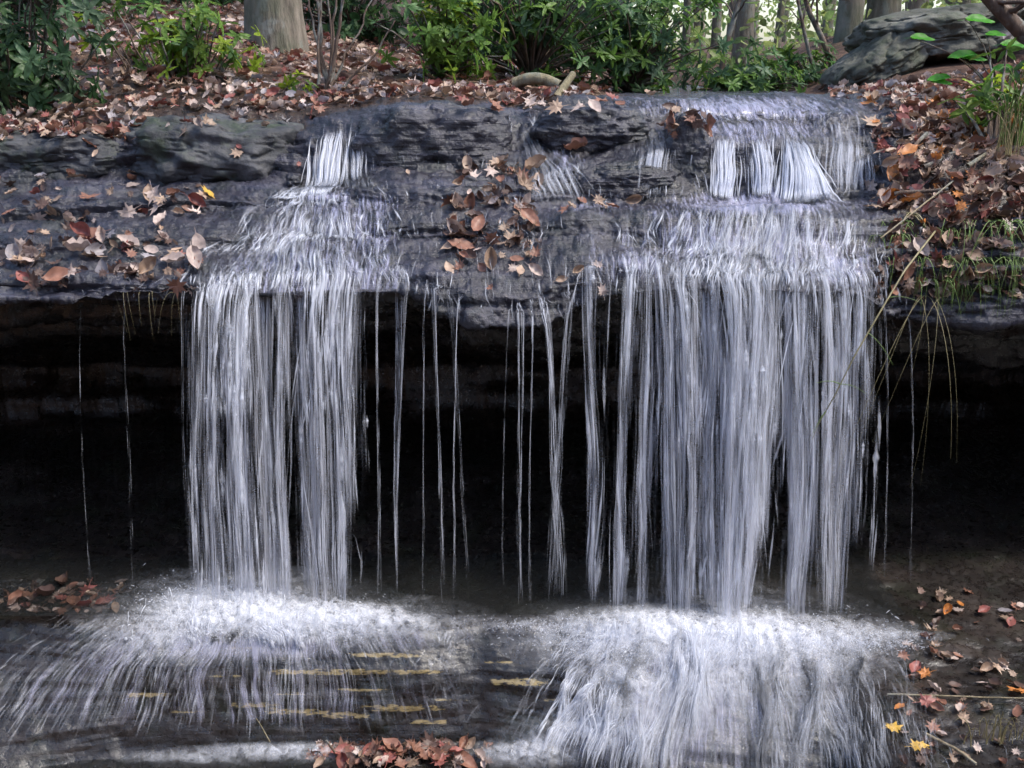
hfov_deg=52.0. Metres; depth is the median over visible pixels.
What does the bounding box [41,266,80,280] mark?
fallen leaf
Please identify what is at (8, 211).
fallen leaf
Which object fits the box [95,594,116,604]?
fallen leaf
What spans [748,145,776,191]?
cascade
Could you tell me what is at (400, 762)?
fallen leaf
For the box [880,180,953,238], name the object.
stick
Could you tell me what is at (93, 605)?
fallen leaf
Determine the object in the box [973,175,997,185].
fallen leaf
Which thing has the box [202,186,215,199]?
fallen leaf
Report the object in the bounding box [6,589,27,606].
fallen leaf
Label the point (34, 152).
boulder
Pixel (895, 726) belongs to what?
fallen leaf
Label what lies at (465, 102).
fallen leaf
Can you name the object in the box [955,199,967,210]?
fallen leaf
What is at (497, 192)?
fallen leaf
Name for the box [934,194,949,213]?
fallen leaf
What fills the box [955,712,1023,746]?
grass tuft
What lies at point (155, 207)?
fallen leaf
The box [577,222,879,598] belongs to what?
waterfall
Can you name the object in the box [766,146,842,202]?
cascade
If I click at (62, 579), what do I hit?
fallen leaf
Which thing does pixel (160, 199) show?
fallen leaf
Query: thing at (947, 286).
fallen leaf
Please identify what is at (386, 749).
fallen leaf
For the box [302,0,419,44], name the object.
rhododendron
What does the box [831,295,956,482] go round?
grass tuft
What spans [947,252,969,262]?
fallen leaf
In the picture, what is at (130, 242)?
fallen leaf
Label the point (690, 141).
boulder
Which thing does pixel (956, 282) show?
fallen leaf
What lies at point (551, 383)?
trickle
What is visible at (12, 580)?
boulder
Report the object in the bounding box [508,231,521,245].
fallen leaf
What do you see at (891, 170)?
fallen leaf
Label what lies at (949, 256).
grass tuft
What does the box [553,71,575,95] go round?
log
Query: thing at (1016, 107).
grass tuft
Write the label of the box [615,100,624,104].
fallen leaf
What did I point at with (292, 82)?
sprout
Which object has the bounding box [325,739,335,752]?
stick
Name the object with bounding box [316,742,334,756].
fallen leaf
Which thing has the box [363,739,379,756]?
fallen leaf
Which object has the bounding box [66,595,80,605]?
fallen leaf
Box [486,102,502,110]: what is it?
fallen leaf
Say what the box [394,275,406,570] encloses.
trickle
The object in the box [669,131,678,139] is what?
fallen leaf
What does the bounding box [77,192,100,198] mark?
fallen leaf
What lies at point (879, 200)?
fallen leaf
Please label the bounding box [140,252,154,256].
fallen leaf
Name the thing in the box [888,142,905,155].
fallen leaf
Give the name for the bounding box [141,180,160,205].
fallen leaf
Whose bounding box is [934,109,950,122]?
fallen leaf
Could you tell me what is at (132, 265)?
fallen leaf
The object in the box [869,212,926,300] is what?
grass tuft
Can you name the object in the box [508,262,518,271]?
fallen leaf
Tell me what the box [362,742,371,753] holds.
fallen leaf
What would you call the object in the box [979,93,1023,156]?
grass tuft
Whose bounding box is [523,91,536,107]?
fallen leaf
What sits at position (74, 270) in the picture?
fallen leaf
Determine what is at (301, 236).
cascade
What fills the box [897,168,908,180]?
fallen leaf
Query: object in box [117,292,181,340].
grass tuft
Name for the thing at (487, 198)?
fallen leaf
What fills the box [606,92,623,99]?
fallen leaf
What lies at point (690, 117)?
fallen leaf
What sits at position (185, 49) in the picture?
rhododendron
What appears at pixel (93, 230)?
fallen leaf
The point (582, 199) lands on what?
fallen leaf
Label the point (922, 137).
stick
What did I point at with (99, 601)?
fallen leaf
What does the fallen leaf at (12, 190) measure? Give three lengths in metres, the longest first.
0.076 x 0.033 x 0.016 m
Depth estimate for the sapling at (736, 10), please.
7.18 m
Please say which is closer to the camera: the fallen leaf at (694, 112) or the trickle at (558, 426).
the trickle at (558, 426)
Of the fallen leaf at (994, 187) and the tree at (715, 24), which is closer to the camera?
the fallen leaf at (994, 187)
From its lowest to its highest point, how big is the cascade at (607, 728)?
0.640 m
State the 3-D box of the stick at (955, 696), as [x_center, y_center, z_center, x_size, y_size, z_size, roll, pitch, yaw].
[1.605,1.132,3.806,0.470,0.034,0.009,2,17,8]
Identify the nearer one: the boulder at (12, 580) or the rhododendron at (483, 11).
the boulder at (12, 580)
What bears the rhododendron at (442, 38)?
on the ground at (949, 66)
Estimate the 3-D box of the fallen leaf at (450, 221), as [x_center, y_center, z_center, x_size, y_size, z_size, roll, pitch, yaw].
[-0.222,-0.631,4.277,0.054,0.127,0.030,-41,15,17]
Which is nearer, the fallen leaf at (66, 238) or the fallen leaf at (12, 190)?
the fallen leaf at (66, 238)
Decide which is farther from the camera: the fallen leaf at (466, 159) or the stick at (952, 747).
the fallen leaf at (466, 159)
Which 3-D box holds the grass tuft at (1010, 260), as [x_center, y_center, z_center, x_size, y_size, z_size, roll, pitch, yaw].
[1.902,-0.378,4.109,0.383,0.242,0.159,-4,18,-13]
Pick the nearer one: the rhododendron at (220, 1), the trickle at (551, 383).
the trickle at (551, 383)
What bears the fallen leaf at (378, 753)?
on the leaf litter at (952, 218)
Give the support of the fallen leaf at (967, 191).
on the rock ledge
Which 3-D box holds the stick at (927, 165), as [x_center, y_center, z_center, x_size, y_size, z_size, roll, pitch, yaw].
[1.855,-0.968,4.454,0.250,0.107,0.023,-5,18,-16]
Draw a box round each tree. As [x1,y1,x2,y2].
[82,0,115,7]
[244,0,308,54]
[680,0,691,66]
[709,2,721,62]
[731,0,755,64]
[832,0,864,43]
[864,0,901,20]
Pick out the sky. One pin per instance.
(723, 33)
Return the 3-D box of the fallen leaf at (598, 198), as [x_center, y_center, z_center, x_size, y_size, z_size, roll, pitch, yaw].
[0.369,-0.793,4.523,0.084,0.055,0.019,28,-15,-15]
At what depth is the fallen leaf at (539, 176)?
4.50 m
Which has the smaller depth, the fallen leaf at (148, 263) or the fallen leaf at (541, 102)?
the fallen leaf at (148, 263)
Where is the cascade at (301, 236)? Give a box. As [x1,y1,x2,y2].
[205,196,407,286]
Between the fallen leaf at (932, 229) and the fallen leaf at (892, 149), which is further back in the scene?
the fallen leaf at (892, 149)
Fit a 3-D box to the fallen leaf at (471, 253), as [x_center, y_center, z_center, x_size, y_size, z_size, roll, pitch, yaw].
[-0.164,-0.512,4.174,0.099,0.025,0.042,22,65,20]
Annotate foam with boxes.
[125,588,365,647]
[129,573,446,639]
[171,584,819,754]
[186,588,788,750]
[478,601,935,668]
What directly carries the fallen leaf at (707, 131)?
on the boulder at (690, 141)
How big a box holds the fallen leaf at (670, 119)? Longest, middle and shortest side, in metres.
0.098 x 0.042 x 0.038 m
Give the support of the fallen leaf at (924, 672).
on the creek bed
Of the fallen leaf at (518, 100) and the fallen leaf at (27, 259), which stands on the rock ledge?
the fallen leaf at (27, 259)
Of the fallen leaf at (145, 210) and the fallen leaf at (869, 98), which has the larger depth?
the fallen leaf at (869, 98)
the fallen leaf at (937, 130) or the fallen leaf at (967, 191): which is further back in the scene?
the fallen leaf at (937, 130)
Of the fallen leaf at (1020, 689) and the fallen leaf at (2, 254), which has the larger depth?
the fallen leaf at (2, 254)
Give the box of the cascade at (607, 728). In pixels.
[539,610,866,761]
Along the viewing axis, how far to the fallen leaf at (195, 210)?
4.50 m
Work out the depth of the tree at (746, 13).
11.30 m
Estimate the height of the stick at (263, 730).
0.083 m
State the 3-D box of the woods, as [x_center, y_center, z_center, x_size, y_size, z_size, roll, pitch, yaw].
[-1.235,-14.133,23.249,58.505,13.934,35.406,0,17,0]
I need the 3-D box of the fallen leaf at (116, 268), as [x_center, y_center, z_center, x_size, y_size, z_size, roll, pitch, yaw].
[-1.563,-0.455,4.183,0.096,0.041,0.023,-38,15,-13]
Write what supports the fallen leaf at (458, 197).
on the leaf litter at (952, 218)
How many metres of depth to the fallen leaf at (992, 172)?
4.29 m
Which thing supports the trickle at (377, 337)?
attached to the rock ledge
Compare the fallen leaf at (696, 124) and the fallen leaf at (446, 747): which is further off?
the fallen leaf at (696, 124)
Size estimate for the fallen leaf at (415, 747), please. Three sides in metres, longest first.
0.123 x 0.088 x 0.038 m
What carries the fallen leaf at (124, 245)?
on the rock ledge
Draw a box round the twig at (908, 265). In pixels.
[812,230,935,439]
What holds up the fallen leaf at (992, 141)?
on the leaf litter at (966, 152)
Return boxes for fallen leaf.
[0,203,4,215]
[0,248,6,259]
[1,208,15,214]
[4,187,17,193]
[5,239,18,265]
[5,251,25,264]
[6,257,33,261]
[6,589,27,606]
[14,235,28,253]
[16,270,29,284]
[20,242,41,257]
[21,234,33,258]
[22,269,40,295]
[22,590,40,596]
[29,187,43,193]
[30,197,50,209]
[30,246,43,266]
[31,211,47,219]
[34,584,58,595]
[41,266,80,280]
[45,255,63,263]
[53,593,66,599]
[55,571,67,584]
[59,210,75,221]
[60,233,75,240]
[61,263,80,277]
[62,236,95,250]
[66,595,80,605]
[70,221,94,241]
[73,599,92,606]
[75,227,110,238]
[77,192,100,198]
[79,577,96,595]
[84,242,105,255]
[89,602,97,608]
[95,225,105,242]
[95,258,108,272]
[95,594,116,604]
[95,598,111,604]
[105,228,115,239]
[107,261,126,272]
[114,263,129,272]
[116,234,141,249]
[117,201,139,217]
[119,239,130,251]
[120,263,136,275]
[123,241,135,247]
[129,262,148,274]
[136,208,147,213]
[138,253,161,274]
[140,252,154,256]
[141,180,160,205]
[143,183,153,206]
[143,245,159,252]
[150,198,165,214]
[152,193,169,204]
[153,211,166,229]
[155,232,167,240]
[158,251,187,262]
[162,277,185,298]
[173,267,184,275]
[184,192,205,206]
[186,242,201,268]
[188,205,205,214]
[192,227,205,248]
[196,190,208,198]
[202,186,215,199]
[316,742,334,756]
[330,743,360,753]
[334,736,351,757]
[336,747,347,767]
[344,753,357,767]
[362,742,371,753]
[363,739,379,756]
[369,749,384,760]
[371,736,381,748]
[377,750,396,766]
[382,737,406,756]
[382,746,394,752]
[393,747,408,755]
[394,753,408,767]
[408,739,427,753]
[416,747,434,759]
[419,729,439,744]
[421,737,442,748]
[428,746,440,764]
[429,741,455,758]
[430,752,446,765]
[440,238,464,249]
[441,194,452,206]
[443,224,464,235]
[444,261,454,272]
[446,218,466,237]
[447,238,475,249]
[449,746,462,752]
[450,198,458,207]
[451,750,477,767]
[452,192,463,209]
[452,257,464,272]
[459,230,477,236]
[461,97,473,105]
[462,155,471,168]
[463,191,474,209]
[463,210,482,216]
[464,249,480,259]
[469,169,479,179]
[470,214,484,236]
[477,263,485,271]
[480,189,495,204]
[480,231,500,244]
[483,163,498,176]
[484,246,496,269]
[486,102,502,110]
[488,156,500,169]
[489,98,504,108]
[490,153,508,166]
[490,187,503,200]
[495,175,504,182]
[496,87,505,94]
[503,229,516,246]
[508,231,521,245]
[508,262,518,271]
[510,255,523,260]
[513,96,524,104]
[516,167,528,178]
[516,265,524,274]
[517,171,537,191]
[517,207,539,226]
[521,187,532,204]
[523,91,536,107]
[524,154,545,169]
[525,262,543,275]
[528,245,541,259]
[529,97,545,105]
[534,172,543,187]
[545,98,570,113]
[553,275,567,281]
[559,202,569,213]
[563,136,591,149]
[570,265,583,274]
[572,100,589,110]
[578,196,586,202]
[588,98,600,111]
[591,260,603,267]
[592,194,604,203]
[594,96,611,101]
[597,282,607,298]
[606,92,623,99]
[606,202,619,207]
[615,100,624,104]
[625,194,645,203]
[645,89,655,94]
[662,102,675,109]
[665,110,675,132]
[666,122,678,130]
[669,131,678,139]
[670,104,681,112]
[683,110,701,119]
[683,114,700,121]
[685,109,700,116]
[686,118,705,130]
[699,111,706,117]
[703,124,712,136]
[706,113,715,130]
[860,179,877,190]
[861,114,887,128]
[862,94,878,105]
[863,203,882,207]
[869,199,889,206]
[871,90,881,101]
[876,138,887,152]
[878,188,890,203]
[882,188,902,199]
[885,147,896,151]
[885,249,896,266]
[885,721,903,732]
[886,117,903,129]
[887,161,899,180]
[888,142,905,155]
[888,201,904,209]
[892,152,918,169]
[893,113,915,128]
[894,703,904,708]
[896,222,908,233]
[897,143,922,154]
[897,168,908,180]
[897,649,909,660]
[898,192,922,202]
[900,180,928,198]
[900,185,913,196]
[901,118,916,131]
[901,280,914,295]
[904,277,916,291]
[904,738,929,750]
[908,134,920,143]
[909,661,920,674]
[910,159,920,169]
[911,234,929,255]
[912,693,937,706]
[913,196,924,211]
[917,666,934,678]
[919,632,929,638]
[921,199,933,212]
[923,142,934,154]
[924,124,935,143]
[924,623,936,630]
[926,640,940,646]
[928,191,943,216]
[929,226,941,239]
[930,112,944,132]
[930,247,946,260]
[933,280,952,291]
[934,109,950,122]
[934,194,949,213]
[935,194,954,206]
[935,609,947,612]
[937,697,946,704]
[941,199,957,204]
[941,229,953,247]
[943,603,952,614]
[946,169,963,178]
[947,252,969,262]
[950,278,960,290]
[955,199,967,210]
[962,184,974,195]
[965,92,974,100]
[966,161,982,180]
[971,191,988,201]
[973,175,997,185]
[974,201,997,218]
[977,134,998,147]
[978,605,991,611]
[980,164,996,174]
[982,182,1002,190]
[984,167,1006,176]
[993,663,1003,673]
[995,608,1012,611]
[1006,616,1015,625]
[1007,179,1022,182]
[1007,193,1023,205]
[1007,686,1023,692]
[1012,704,1021,716]
[1014,680,1023,688]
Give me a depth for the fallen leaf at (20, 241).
4.30 m
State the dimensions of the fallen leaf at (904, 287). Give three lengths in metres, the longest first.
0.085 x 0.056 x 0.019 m
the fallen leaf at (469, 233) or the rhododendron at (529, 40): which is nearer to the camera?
the fallen leaf at (469, 233)
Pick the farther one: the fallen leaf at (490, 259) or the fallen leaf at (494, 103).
the fallen leaf at (494, 103)
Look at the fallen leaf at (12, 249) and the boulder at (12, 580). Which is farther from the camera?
the boulder at (12, 580)
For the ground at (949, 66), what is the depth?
6.79 m
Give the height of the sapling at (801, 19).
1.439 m
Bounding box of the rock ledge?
[0,63,1023,650]
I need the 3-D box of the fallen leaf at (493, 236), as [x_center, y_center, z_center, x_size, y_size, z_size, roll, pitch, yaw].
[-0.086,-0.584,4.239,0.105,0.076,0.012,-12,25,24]
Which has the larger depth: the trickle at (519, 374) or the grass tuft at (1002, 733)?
the trickle at (519, 374)
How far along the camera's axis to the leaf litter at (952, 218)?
4.17 m
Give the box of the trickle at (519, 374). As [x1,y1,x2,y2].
[517,303,523,576]
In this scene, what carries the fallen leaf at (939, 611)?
on the creek bed
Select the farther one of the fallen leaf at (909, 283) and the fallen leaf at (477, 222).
the fallen leaf at (477, 222)
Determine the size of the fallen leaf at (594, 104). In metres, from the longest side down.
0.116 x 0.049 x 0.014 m
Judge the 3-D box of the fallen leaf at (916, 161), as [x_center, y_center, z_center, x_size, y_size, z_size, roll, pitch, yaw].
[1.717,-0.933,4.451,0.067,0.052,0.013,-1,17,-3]
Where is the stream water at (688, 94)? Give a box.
[595,85,807,103]
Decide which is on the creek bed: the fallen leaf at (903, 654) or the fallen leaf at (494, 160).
the fallen leaf at (903, 654)
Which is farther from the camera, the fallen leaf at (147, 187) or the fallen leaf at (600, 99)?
the fallen leaf at (600, 99)
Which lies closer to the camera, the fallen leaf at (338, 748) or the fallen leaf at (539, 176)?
the fallen leaf at (338, 748)
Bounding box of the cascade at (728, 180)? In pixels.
[710,142,741,194]
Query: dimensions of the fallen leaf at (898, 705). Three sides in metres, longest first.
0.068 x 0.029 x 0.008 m
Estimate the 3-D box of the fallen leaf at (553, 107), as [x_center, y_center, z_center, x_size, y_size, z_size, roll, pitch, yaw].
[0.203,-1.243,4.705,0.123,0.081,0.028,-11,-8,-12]
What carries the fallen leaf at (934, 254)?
on the rock ledge
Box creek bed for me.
[0,494,1023,767]
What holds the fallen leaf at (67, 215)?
on the rock ledge
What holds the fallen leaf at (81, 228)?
on the rock ledge
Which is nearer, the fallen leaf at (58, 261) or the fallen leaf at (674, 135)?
the fallen leaf at (58, 261)
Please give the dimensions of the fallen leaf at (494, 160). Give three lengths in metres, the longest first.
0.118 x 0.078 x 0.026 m
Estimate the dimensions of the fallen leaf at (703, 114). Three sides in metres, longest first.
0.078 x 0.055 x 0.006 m
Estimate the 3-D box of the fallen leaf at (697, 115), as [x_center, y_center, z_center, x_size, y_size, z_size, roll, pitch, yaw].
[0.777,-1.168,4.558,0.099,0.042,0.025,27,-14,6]
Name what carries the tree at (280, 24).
on the ground at (949, 66)
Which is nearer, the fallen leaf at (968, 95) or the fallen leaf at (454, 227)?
the fallen leaf at (454, 227)
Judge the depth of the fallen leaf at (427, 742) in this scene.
4.11 m
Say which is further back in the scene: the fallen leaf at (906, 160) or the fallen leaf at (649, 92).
the fallen leaf at (649, 92)
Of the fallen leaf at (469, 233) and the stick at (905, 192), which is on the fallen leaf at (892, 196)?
the stick at (905, 192)
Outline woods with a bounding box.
[63,0,981,80]
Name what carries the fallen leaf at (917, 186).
on the rock ledge
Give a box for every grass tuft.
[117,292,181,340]
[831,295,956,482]
[865,233,910,250]
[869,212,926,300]
[881,219,924,243]
[888,255,970,306]
[915,227,984,294]
[917,278,975,314]
[936,255,1010,312]
[937,218,1023,302]
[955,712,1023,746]
[957,283,1010,314]
[959,256,1023,315]
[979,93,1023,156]
[988,66,1023,145]
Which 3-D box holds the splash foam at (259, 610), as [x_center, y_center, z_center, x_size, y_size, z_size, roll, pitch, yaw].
[-0.980,0.902,4.334,1.653,0.106,0.719,0,17,0]
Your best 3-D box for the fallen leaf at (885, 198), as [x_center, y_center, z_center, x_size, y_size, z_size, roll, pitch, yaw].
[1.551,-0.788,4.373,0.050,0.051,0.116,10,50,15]
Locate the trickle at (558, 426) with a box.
[548,289,575,595]
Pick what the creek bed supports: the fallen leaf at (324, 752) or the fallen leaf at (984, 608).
the fallen leaf at (984, 608)
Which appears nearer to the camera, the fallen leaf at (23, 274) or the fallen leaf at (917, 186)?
the fallen leaf at (23, 274)
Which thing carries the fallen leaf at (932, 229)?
on the rock ledge
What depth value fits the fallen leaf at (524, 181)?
4.43 m
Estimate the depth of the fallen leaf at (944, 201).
4.21 m
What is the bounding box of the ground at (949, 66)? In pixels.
[0,0,1023,95]
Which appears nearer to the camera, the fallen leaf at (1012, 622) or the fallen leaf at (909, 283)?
the fallen leaf at (909, 283)
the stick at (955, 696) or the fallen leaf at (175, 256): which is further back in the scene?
the fallen leaf at (175, 256)
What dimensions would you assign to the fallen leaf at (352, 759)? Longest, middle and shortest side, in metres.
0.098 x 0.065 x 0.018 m
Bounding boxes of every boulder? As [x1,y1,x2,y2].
[0,129,125,179]
[0,567,48,592]
[123,112,303,186]
[285,172,302,186]
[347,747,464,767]
[349,100,512,169]
[529,103,653,154]
[570,161,681,201]
[664,112,711,181]
[819,2,1023,89]
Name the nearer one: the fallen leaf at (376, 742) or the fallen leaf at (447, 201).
the fallen leaf at (376, 742)
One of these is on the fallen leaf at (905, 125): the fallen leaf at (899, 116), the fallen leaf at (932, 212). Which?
the fallen leaf at (899, 116)
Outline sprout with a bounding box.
[275,69,318,93]
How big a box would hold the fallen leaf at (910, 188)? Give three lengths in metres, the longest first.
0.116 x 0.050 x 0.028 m
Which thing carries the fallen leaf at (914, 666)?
on the creek bed
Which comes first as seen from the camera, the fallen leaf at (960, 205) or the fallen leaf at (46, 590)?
the fallen leaf at (960, 205)
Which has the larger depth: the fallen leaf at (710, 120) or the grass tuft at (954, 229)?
the fallen leaf at (710, 120)
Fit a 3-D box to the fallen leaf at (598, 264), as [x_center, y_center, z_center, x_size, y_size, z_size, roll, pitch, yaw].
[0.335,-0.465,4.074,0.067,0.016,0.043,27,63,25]
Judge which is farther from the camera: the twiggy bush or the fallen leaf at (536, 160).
the twiggy bush
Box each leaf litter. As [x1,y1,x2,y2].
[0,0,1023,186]
[0,114,1023,767]
[906,62,1023,242]
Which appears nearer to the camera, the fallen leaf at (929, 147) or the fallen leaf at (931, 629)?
the fallen leaf at (931, 629)
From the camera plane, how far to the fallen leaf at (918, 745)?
3.59 m
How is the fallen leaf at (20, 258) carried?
on the rock ledge
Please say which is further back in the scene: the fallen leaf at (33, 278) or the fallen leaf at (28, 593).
the fallen leaf at (28, 593)
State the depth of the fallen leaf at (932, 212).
4.22 m
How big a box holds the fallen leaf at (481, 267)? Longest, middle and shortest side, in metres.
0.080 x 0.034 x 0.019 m
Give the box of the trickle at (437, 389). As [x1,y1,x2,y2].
[434,285,442,592]
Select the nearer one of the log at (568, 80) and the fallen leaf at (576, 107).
the fallen leaf at (576, 107)
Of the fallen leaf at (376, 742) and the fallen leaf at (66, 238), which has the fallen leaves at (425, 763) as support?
the fallen leaf at (376, 742)
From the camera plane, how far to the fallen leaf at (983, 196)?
4.22 m
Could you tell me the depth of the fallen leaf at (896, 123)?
4.73 m
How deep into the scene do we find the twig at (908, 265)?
3.89 m
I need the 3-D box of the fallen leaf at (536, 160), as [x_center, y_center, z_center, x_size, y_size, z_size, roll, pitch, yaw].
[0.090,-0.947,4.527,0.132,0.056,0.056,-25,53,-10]
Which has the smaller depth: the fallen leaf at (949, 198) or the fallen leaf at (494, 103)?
the fallen leaf at (949, 198)
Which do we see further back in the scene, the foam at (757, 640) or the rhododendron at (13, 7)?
the rhododendron at (13, 7)
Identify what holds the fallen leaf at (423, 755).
on the leaf litter at (952, 218)
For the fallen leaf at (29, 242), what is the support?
on the rock ledge
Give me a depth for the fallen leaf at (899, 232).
4.22 m
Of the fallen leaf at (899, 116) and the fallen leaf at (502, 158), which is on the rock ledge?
the fallen leaf at (502, 158)
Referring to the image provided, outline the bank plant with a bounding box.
[937,37,1023,142]
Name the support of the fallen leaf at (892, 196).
on the rock ledge
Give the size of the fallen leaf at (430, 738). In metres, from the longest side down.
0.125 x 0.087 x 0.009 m
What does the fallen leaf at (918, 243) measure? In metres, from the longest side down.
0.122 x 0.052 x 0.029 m
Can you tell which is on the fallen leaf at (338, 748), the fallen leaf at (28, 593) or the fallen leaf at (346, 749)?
the fallen leaf at (346, 749)
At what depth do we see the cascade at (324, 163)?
4.70 m
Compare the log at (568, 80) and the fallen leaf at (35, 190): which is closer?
the fallen leaf at (35, 190)
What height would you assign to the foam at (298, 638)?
0.537 m
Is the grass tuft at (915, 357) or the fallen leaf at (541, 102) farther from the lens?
the fallen leaf at (541, 102)
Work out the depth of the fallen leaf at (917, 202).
4.31 m
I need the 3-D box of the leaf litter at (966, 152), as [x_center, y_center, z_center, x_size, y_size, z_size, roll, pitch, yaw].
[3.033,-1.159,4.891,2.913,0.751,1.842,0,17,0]
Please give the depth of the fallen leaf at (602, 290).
4.06 m
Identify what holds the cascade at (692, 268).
on the rock ledge
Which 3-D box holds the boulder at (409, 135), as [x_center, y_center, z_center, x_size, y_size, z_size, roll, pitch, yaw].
[-0.358,-1.096,4.793,0.747,0.386,0.381,0,17,0]
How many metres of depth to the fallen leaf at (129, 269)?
4.18 m
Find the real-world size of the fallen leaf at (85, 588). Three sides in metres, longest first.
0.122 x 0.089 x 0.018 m
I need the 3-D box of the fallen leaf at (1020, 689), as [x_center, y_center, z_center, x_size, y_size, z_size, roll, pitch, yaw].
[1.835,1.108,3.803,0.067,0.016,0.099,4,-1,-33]
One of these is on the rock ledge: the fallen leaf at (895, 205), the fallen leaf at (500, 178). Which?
the fallen leaf at (895, 205)
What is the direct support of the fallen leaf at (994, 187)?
on the rock ledge
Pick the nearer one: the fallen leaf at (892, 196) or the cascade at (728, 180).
the fallen leaf at (892, 196)
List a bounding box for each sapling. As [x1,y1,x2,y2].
[719,0,746,69]
[789,0,812,64]
[803,0,849,62]
[910,14,1023,90]
[981,0,1023,44]
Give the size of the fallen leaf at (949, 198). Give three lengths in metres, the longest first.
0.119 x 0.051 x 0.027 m
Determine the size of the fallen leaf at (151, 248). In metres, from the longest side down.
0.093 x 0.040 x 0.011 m
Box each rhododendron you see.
[0,0,117,116]
[0,0,134,23]
[73,0,266,79]
[129,0,243,4]
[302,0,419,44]
[365,0,512,82]
[379,0,675,61]
[403,0,640,91]
[548,0,734,93]
[648,35,827,92]
[765,37,838,84]
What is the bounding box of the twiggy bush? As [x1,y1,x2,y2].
[308,0,395,94]
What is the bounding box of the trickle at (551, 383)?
[539,297,564,576]
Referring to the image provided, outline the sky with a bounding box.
[595,0,941,46]
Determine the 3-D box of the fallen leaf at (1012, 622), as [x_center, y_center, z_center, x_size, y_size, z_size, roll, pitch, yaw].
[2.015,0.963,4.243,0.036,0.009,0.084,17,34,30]
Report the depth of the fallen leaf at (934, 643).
4.10 m
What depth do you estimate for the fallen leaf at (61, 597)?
4.44 m
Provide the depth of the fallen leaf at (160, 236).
4.34 m
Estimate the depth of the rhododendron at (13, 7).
7.99 m
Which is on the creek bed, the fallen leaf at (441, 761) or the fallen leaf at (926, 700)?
the fallen leaf at (926, 700)
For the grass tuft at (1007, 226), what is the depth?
4.11 m
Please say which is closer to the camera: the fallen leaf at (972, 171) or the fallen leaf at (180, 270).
the fallen leaf at (180, 270)
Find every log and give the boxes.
[512,72,561,87]
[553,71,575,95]
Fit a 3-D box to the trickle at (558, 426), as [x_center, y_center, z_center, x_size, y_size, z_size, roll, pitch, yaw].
[0.198,0.255,4.229,0.154,1.359,0.048,-16,23,-41]
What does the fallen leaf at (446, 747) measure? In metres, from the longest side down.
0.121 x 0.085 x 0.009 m
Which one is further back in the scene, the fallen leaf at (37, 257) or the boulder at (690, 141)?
the boulder at (690, 141)
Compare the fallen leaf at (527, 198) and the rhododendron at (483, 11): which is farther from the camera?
the rhododendron at (483, 11)
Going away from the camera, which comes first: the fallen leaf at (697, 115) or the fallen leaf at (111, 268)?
the fallen leaf at (111, 268)
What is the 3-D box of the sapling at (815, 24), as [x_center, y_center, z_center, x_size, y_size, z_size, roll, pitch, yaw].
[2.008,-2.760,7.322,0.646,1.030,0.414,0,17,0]
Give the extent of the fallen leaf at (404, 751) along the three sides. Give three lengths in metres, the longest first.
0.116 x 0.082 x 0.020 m
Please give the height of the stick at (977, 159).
0.062 m
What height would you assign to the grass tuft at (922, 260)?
0.198 m
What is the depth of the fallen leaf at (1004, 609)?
4.33 m
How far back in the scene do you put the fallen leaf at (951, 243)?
4.15 m
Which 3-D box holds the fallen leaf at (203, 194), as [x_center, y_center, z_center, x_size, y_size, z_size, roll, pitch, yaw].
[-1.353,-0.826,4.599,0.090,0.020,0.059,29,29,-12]
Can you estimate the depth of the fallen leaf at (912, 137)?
4.67 m
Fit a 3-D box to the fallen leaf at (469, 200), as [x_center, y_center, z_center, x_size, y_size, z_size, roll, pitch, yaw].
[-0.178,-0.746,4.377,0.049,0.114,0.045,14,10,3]
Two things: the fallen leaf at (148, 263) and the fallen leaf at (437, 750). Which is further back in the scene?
the fallen leaf at (148, 263)
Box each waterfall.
[192,270,367,588]
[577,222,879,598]
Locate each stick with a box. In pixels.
[256,718,269,741]
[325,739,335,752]
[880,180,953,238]
[887,693,1023,698]
[894,187,948,195]
[914,131,928,144]
[922,142,974,168]
[925,733,976,764]
[966,152,986,167]
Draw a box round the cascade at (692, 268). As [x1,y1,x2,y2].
[630,213,903,295]
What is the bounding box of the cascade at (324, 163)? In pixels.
[301,136,349,195]
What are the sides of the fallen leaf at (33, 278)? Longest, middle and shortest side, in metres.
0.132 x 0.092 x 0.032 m
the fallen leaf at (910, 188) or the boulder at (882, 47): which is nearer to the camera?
the fallen leaf at (910, 188)
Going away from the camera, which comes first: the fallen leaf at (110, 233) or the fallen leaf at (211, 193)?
the fallen leaf at (110, 233)
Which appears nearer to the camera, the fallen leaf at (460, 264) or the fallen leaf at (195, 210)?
the fallen leaf at (460, 264)

